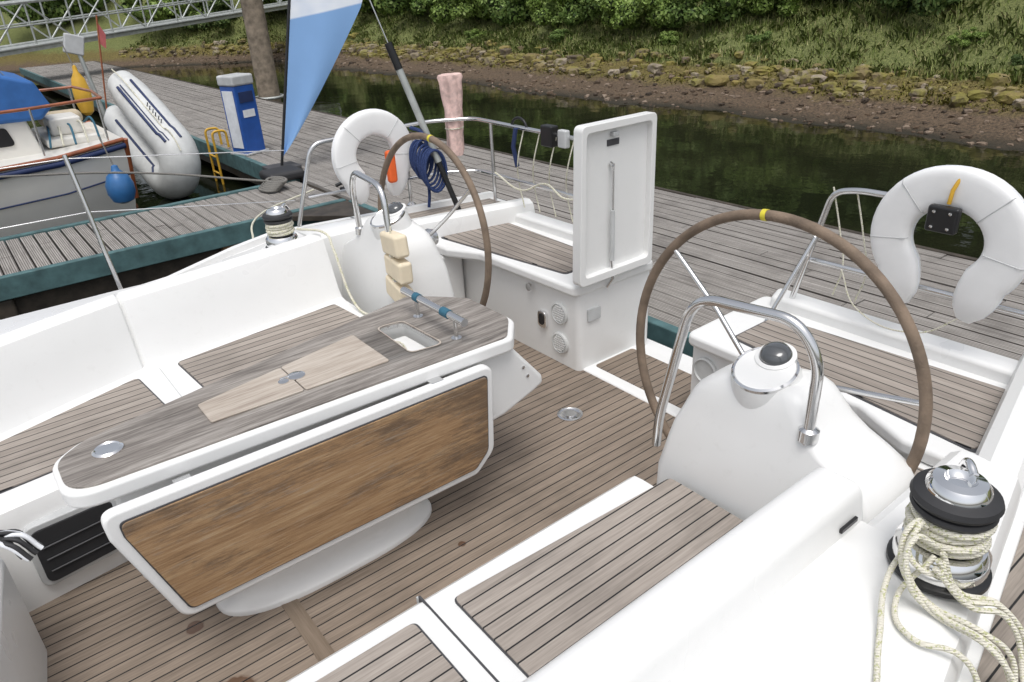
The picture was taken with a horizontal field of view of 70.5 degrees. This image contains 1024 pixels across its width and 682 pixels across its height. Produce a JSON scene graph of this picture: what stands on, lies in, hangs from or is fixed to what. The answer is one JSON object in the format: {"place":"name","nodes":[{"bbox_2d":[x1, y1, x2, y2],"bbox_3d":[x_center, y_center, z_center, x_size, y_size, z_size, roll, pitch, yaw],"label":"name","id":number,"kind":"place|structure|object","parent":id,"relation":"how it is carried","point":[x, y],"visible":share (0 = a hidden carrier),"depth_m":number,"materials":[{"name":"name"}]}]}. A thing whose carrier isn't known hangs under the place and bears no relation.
{"place":"outdoors","nodes":[
{"label":"outdoors","id":0,"kind":"place"},
{"bbox_2d":[0,0,1023,150],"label":"ground","id":1,"kind":"structure","parent":0,"point":[994,135],"depth_m":15.90,"materials":[{"name":"brown soil"}]},
{"bbox_2d":[0,0,109,28],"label":"bush","id":2,"kind":"object","parent":1,"relation":"on","point":[55,9],"visible":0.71,"depth_m":33.70,"materials":[{"name":"green plant"}]},
{"bbox_2d":[0,0,290,56],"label":"gangway bridge","id":3,"kind":"structure","parent":1,"relation":"on","point":[52,41],"depth_m":23.39,"materials":[{"name":"metal"}]},
{"bbox_2d":[118,0,212,25],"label":"bush","id":4,"kind":"object","parent":1,"relation":"on","point":[163,13],"visible":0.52,"depth_m":31.73,"materials":[{"name":"green plant"}]},
{"bbox_2d":[181,0,236,30],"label":"bush","id":5,"kind":"object","parent":1,"relation":"on","point":[219,5],"visible":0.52,"depth_m":31.74,"materials":[{"name":"green plant"}]},
{"bbox_2d":[263,0,290,14],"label":"bush","id":6,"kind":"object","parent":1,"relation":"on","point":[268,1],"visible":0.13,"depth_m":31.56,"materials":[{"name":"green plant"}]},
{"bbox_2d":[359,0,388,14],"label":"bush","id":7,"kind":"object","parent":1,"relation":"on","point":[366,4],"visible":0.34,"depth_m":29.96,"materials":[{"name":"green plant"}]},
{"bbox_2d":[382,0,458,16],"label":"bush","id":8,"kind":"object","parent":1,"relation":"on","point":[419,8],"visible":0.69,"depth_m":26.64,"materials":[{"name":"green plant"}]},
{"bbox_2d":[429,0,490,24],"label":"bush","id":9,"kind":"object","parent":1,"relation":"on","point":[443,11],"visible":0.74,"depth_m":24.90,"materials":[{"name":"green plant"}]},
{"bbox_2d":[464,29,493,39],"bbox_3d":[-1.037,-10.362,24.464,1.070,0.400,1.011,-13,28,-18],"label":"bush","id":10,"kind":"object","parent":1,"relation":"on","point":[471,33],"visible":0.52,"depth_m":24.27,"materials":[{"name":"green plant"}]},
{"bbox_2d":[480,0,530,25],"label":"bush","id":11,"kind":"object","parent":1,"relation":"on","point":[505,11],"visible":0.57,"depth_m":23.24,"materials":[{"name":"green plant"}]},
{"bbox_2d":[526,0,576,25],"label":"bush","id":12,"kind":"object","parent":1,"relation":"on","point":[546,11],"visible":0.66,"depth_m":21.47,"materials":[{"name":"green plant"}]},
{"bbox_2d":[548,29,574,42],"bbox_3d":[1.454,-8.870,21.029,0.898,0.405,0.882,-8,27,-9],"label":"bush","id":13,"kind":"object","parent":1,"relation":"on","point":[556,35],"visible":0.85,"depth_m":20.77,"materials":[{"name":"green plant"}]},
{"bbox_2d":[118,33,1023,111],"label":"shore rocks","id":14,"kind":"object","parent":1,"relation":"on","point":[998,93],"visible":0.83,"depth_m":16.39,"materials":[{"name":"stone"}]},
{"bbox_2d":[122,0,1023,84],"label":"grass","id":15,"kind":"structure","parent":1,"relation":"on","point":[692,50],"depth_m":16.61,"materials":[{"name":"green plant"}]},
{"bbox_2d":[129,31,1023,113],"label":"shore weed","id":16,"kind":"object","parent":1,"relation":"on","point":[945,100],"visible":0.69,"depth_m":15.18,"materials":[{"name":"green plant"}]},
{"bbox_2d":[135,50,1023,147],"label":"beach stones","id":17,"kind":"object","parent":1,"relation":"on","point":[965,111],"visible":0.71,"depth_m":14.82,"materials":[{"name":"stone"}]},
{"bbox_2d":[559,0,636,25],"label":"bush","id":18,"kind":"object","parent":1,"relation":"on","point":[578,11],"visible":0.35,"depth_m":20.45,"materials":[{"name":"green plant"}]},
{"bbox_2d":[599,0,684,29],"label":"bush","id":19,"kind":"object","parent":1,"relation":"on","point":[621,14],"visible":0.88,"depth_m":18.65,"materials":[{"name":"green plant"}]},
{"bbox_2d":[657,30,682,44],"bbox_3d":[4.000,-7.712,18.460,0.796,0.384,0.726,15,32,33],"label":"bush","id":20,"kind":"object","parent":1,"relation":"on","point":[672,38],"visible":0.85,"depth_m":18.22,"materials":[{"name":"green plant"}]},
{"bbox_2d":[661,0,748,27],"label":"bush","id":21,"kind":"object","parent":1,"relation":"on","point":[686,11],"visible":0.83,"depth_m":17.50,"materials":[{"name":"green plant"}]},
{"bbox_2d":[745,31,771,43],"bbox_3d":[5.626,-6.885,16.437,0.629,0.284,0.666,-20,31,-30],"label":"bush","id":22,"kind":"object","parent":1,"relation":"on","point":[759,37],"visible":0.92,"depth_m":16.29,"materials":[{"name":"green plant"}]},
{"bbox_2d":[734,0,800,17],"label":"bush","id":23,"kind":"object","parent":1,"relation":"on","point":[787,8],"visible":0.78,"depth_m":16.71,"materials":[{"name":"green plant"}]},
{"bbox_2d":[848,0,873,4],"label":"bush","id":24,"kind":"object","parent":1,"relation":"on","point":[851,1],"visible":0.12,"depth_m":16.02,"materials":[{"name":"green plant"}]},
{"bbox_2d":[876,0,961,16],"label":"bush","id":25,"kind":"object","parent":1,"relation":"on","point":[921,8],"visible":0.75,"depth_m":14.12,"materials":[{"name":"green plant"}]},
{"bbox_2d":[946,26,989,46],"bbox_3d":[8.604,-5.708,13.636,0.740,0.391,0.666,14,31,30],"label":"bush","id":26,"kind":"object","parent":1,"relation":"on","point":[966,34],"visible":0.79,"depth_m":13.50,"materials":[{"name":"green plant"}]},
{"bbox_2d":[1010,54,1023,65],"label":"bush","id":27,"kind":"object","parent":1,"relation":"on","point":[1016,59],"visible":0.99,"depth_m":12.53,"materials":[{"name":"green plant"}]},
{"bbox_2d":[11,61,1023,285],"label":"water","id":28,"kind":"structure","parent":0,"point":[801,170],"depth_m":11.35,"materials":[{"name":"green liquid"}]},
{"bbox_2d":[0,71,138,237],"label":"motor sailer","id":29,"kind":"object","parent":28,"relation":"on","point":[58,134],"visible":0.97,"depth_m":8.24,"materials":[{"name":"white paint"}]},
{"bbox_2d":[0,128,13,147],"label":"cabin window","id":30,"kind":"structure","parent":29,"relation":"in","point":[6,140],"depth_m":8.10,"materials":[{"name":"black glass"}]},
{"bbox_2d":[61,42,93,115],"bbox_3d":[-5.925,-3.572,9.888,0.220,0.952,0.220,-22,32,-32],"label":"fender","id":31,"kind":"object","parent":29,"relation":"hanging from","point":[79,80],"visible":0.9,"depth_m":9.89,"materials":[{"name":"yellow plastic"}]},
{"bbox_2d":[63,33,104,117],"bbox_3d":[-6.388,-3.936,10.811,0.317,1.232,0.189,-22,32,-32],"label":"vane","id":32,"kind":"object","parent":29,"relation":"attached to","point":[73,44],"visible":0.89,"depth_m":10.63,"materials":[{"name":"metal"}]},
{"bbox_2d":[95,15,107,108],"bbox_3d":[-7.362,-4.886,13.074,0.373,1.805,0.084,-16,29,-23],"label":"red ensign","id":33,"kind":"object","parent":29,"relation":"attached to","point":[101,34],"visible":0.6,"depth_m":12.90,"materials":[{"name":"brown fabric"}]},
{"bbox_2d":[98,136,135,203],"bbox_3d":[-4.526,-1.947,8.269,0.300,0.752,0.300,-22,32,-32],"label":"fender","id":34,"kind":"object","parent":29,"relation":"hanging from","point":[120,189],"visible":0.94,"depth_m":8.25,"materials":[{"name":"blue plastic"}]},
{"bbox_2d":[104,69,200,198],"bbox_3d":[-5.185,-2.957,10.323,2.053,1.732,0.603,20,34,38],"label":"inflatable dinghy","id":35,"kind":"object","parent":28,"relation":"on","point":[142,118],"visible":0.98,"depth_m":9.99,"materials":[{"name":"white rubber"}]},
{"bbox_2d":[0,179,372,319],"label":"finger pontoon","id":36,"kind":"object","parent":28,"relation":"on","point":[40,269],"visible":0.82,"depth_m":7.00,"materials":[{"name":"grey wood"}]},
{"bbox_2d":[0,165,344,238],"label":"mooring line","id":37,"kind":"object","parent":36,"relation":"on","point":[275,179],"visible":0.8,"depth_m":8.26,"materials":[{"name":"white fabric"}]},
{"bbox_2d":[240,0,283,102],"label":"timber pile","id":38,"kind":"object","parent":28,"relation":"in","point":[259,43],"visible":0.74,"depth_m":15.59,"materials":[{"name":"wood"}]},
{"bbox_2d":[0,111,1023,681],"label":"sailing yacht","id":39,"kind":"object","parent":28,"relation":"on","point":[562,535],"visible":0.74,"depth_m":2.53,"materials":[{"name":"white plastic"}]},
{"bbox_2d":[0,529,43,561],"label":"grab rail","id":40,"kind":"object","parent":39,"relation":"on","point":[9,537],"visible":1,"depth_m":2.14,"materials":[{"name":"silver metal"}]},
{"bbox_2d":[0,150,294,289],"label":"lifeline stanchion","id":41,"kind":"object","parent":39,"relation":"on","point":[91,219],"visible":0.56,"depth_m":3.90,"materials":[{"name":"silver metal"}]},
{"bbox_2d":[262,203,297,247],"bbox_3d":[-1.236,-0.609,3.853,0.184,0.231,0.184,-22,32,-32],"label":"winch","id":42,"kind":"object","parent":39,"relation":"on","point":[279,224],"visible":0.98,"depth_m":3.80,"materials":[{"name":"silver metal"}]},
{"bbox_2d":[53,287,541,615],"bbox_3d":[-0.675,0.365,2.675,1.658,0.819,0.678,-22,32,-32],"label":"cockpit table","id":43,"kind":"object","parent":39,"relation":"on","point":[302,469],"visible":1,"depth_m":2.36,"materials":[{"name":"brown wood"}]},
{"bbox_2d":[296,228,367,314],"bbox_3d":[-0.877,-0.363,3.736,0.086,0.350,0.667,-26,34,-38],"label":"mooring rope","id":44,"kind":"object","parent":39,"relation":"attached to","point":[340,269],"visible":0.88,"depth_m":3.74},
{"bbox_2d":[342,170,454,312],"bbox_3d":[-0.642,-0.361,3.947,0.383,1.187,0.780,-22,32,-32],"label":"steering pedestal","id":45,"kind":"object","parent":39,"relation":"attached to","point":[363,267],"visible":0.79,"depth_m":3.72,"materials":[{"name":"white plastic"}]},
{"bbox_2d":[380,226,408,258],"bbox_3d":[-0.561,-0.474,3.449,0.071,0.156,0.217,-17,30,-25],"label":"foam fender pad","id":46,"kind":"object","parent":45,"relation":"attached to","point":[394,244],"visible":0.96,"depth_m":3.38,"materials":[{"name":"beige plastic"}]},
{"bbox_2d":[384,254,412,284],"bbox_3d":[-0.549,-0.366,3.494,0.070,0.151,0.210,-17,30,-25],"label":"foam fender pad","id":47,"kind":"object","parent":45,"relation":"attached to","point":[399,271],"visible":0.81,"depth_m":3.43,"materials":[{"name":"beige plastic"}]},
{"bbox_2d":[386,275,412,300],"bbox_3d":[-0.555,-0.258,3.566,0.071,0.156,0.217,-17,30,-25],"label":"foam fender pad","id":48,"kind":"object","parent":45,"relation":"attached to","point":[393,288],"visible":0.33,"depth_m":3.53,"materials":[{"name":"beige plastic"}]},
{"bbox_2d":[378,132,491,305],"bbox_3d":[-0.429,-0.537,3.780,0.094,1.063,1.063,-22,32,-32],"label":"steering wheel","id":49,"kind":"object","parent":45,"relation":"attached to","point":[448,152],"visible":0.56,"depth_m":3.45,"materials":[{"name":"brown leather"}]},
{"bbox_2d":[369,0,460,209],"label":"danbuoy pole","id":50,"kind":"object","parent":39,"relation":"on","point":[394,58],"visible":0.89,"depth_m":4.43,"materials":[{"name":"black plastic"}]},
{"bbox_2d":[409,126,447,207],"bbox_3d":[-0.531,-1.094,4.593,0.221,0.514,0.133,2,27,9],"label":"rope coil","id":51,"kind":"object","parent":39,"relation":"on","point":[422,161],"visible":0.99,"depth_m":4.56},
{"bbox_2d":[297,116,573,225],"bbox_3d":[-0.247,-1.000,4.437,2.019,0.663,0.887,6,28,18],"label":"stern rail","id":52,"kind":"object","parent":39,"relation":"on","point":[553,136],"visible":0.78,"depth_m":4.43,"materials":[{"name":"silver metal"}]},
{"bbox_2d":[331,109,411,203],"bbox_3d":[-0.833,-1.133,4.450,0.553,0.554,0.136,-22,32,-32],"label":"lifebuoy","id":53,"kind":"object","parent":52,"relation":"attached to","point":[354,130],"visible":0.91,"depth_m":4.39,"materials":[{"name":"white plastic"}]},
{"bbox_2d":[437,73,463,155],"bbox_3d":[-0.389,-1.484,4.768,0.183,0.515,0.138,-22,32,-32],"label":"wrapped outboard bracket","id":54,"kind":"object","parent":52,"relation":"attached to","point":[450,87],"visible":0.97,"depth_m":4.71,"materials":[{"name":"pink fabric"}]},
{"bbox_2d":[652,295,913,523],"bbox_3d":[0.843,0.414,2.229,0.383,1.187,0.780,-22,32,-32],"label":"steering pedestal","id":55,"kind":"object","parent":39,"relation":"attached to","point":[752,431],"visible":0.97,"depth_m":2.08,"materials":[{"name":"white plastic"}]},
{"bbox_2d":[636,209,932,473],"bbox_3d":[0.803,0.105,2.355,0.094,1.063,1.063,-22,32,-32],"label":"steering wheel","id":56,"kind":"object","parent":55,"relation":"attached to","point":[867,266],"visible":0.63,"depth_m":2.06,"materials":[{"name":"leather"}]},
{"bbox_2d":[764,187,1023,320],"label":"stern rail","id":57,"kind":"object","parent":39,"relation":"on","point":[803,263],"visible":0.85,"depth_m":2.99,"materials":[{"name":"silver metal"}]},
{"bbox_2d":[840,165,1023,332],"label":"lifebuoy","id":58,"kind":"object","parent":57,"relation":"attached to","point":[944,197],"visible":0.96,"depth_m":2.55,"materials":[{"name":"white plastic"}]},
{"bbox_2d":[886,457,1005,599],"bbox_3d":[0.932,0.383,1.544,0.204,0.255,0.204,-22,32,-32],"label":"winch","id":59,"kind":"object","parent":39,"relation":"on","point":[959,509],"visible":0.94,"depth_m":1.49,"materials":[{"name":"black metal"}]},
{"bbox_2d":[873,518,1023,681],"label":"mooring rope","id":60,"kind":"object","parent":39,"relation":"on","point":[904,557],"visible":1,"depth_m":1.47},
{"bbox_2d":[19,61,1023,360],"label":"floating dock","id":61,"kind":"object","parent":28,"relation":"on","point":[747,261],"visible":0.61,"depth_m":6.26,"materials":[{"name":"grey wood"}]},
{"bbox_2d":[204,127,229,183],"bbox_3d":[-4.391,-2.647,11.017,0.236,1.138,0.356,-22,32,-32],"label":"dock ladder","id":62,"kind":"object","parent":61,"relation":"attached to","point":[216,130],"visible":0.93,"depth_m":10.86,"materials":[{"name":"yellow metal"}]},
{"bbox_2d":[216,73,268,155],"bbox_3d":[-3.804,-3.196,10.215,0.360,1.065,0.400,13,31,29],"label":"dock power pedestal","id":63,"kind":"object","parent":61,"relation":"on","point":[240,108],"visible":0.94,"depth_m":10.09,"materials":[{"name":"blue paint"}]},
{"bbox_2d":[238,90,253,102],"bbox_3d":[-3.683,-3.381,10.030,0.010,0.140,0.240,13,31,29],"label":"socket door","id":64,"kind":"structure","parent":63,"relation":"in","point":[246,96],"depth_m":10.02,"materials":[{"name":"blue plastic"}]},
{"bbox_2d":[262,0,361,169],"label":"feather flag","id":65,"kind":"object","parent":61,"relation":"on","point":[317,34],"visible":0.95,"depth_m":8.94,"materials":[{"name":"blue fabric"}]}
]}

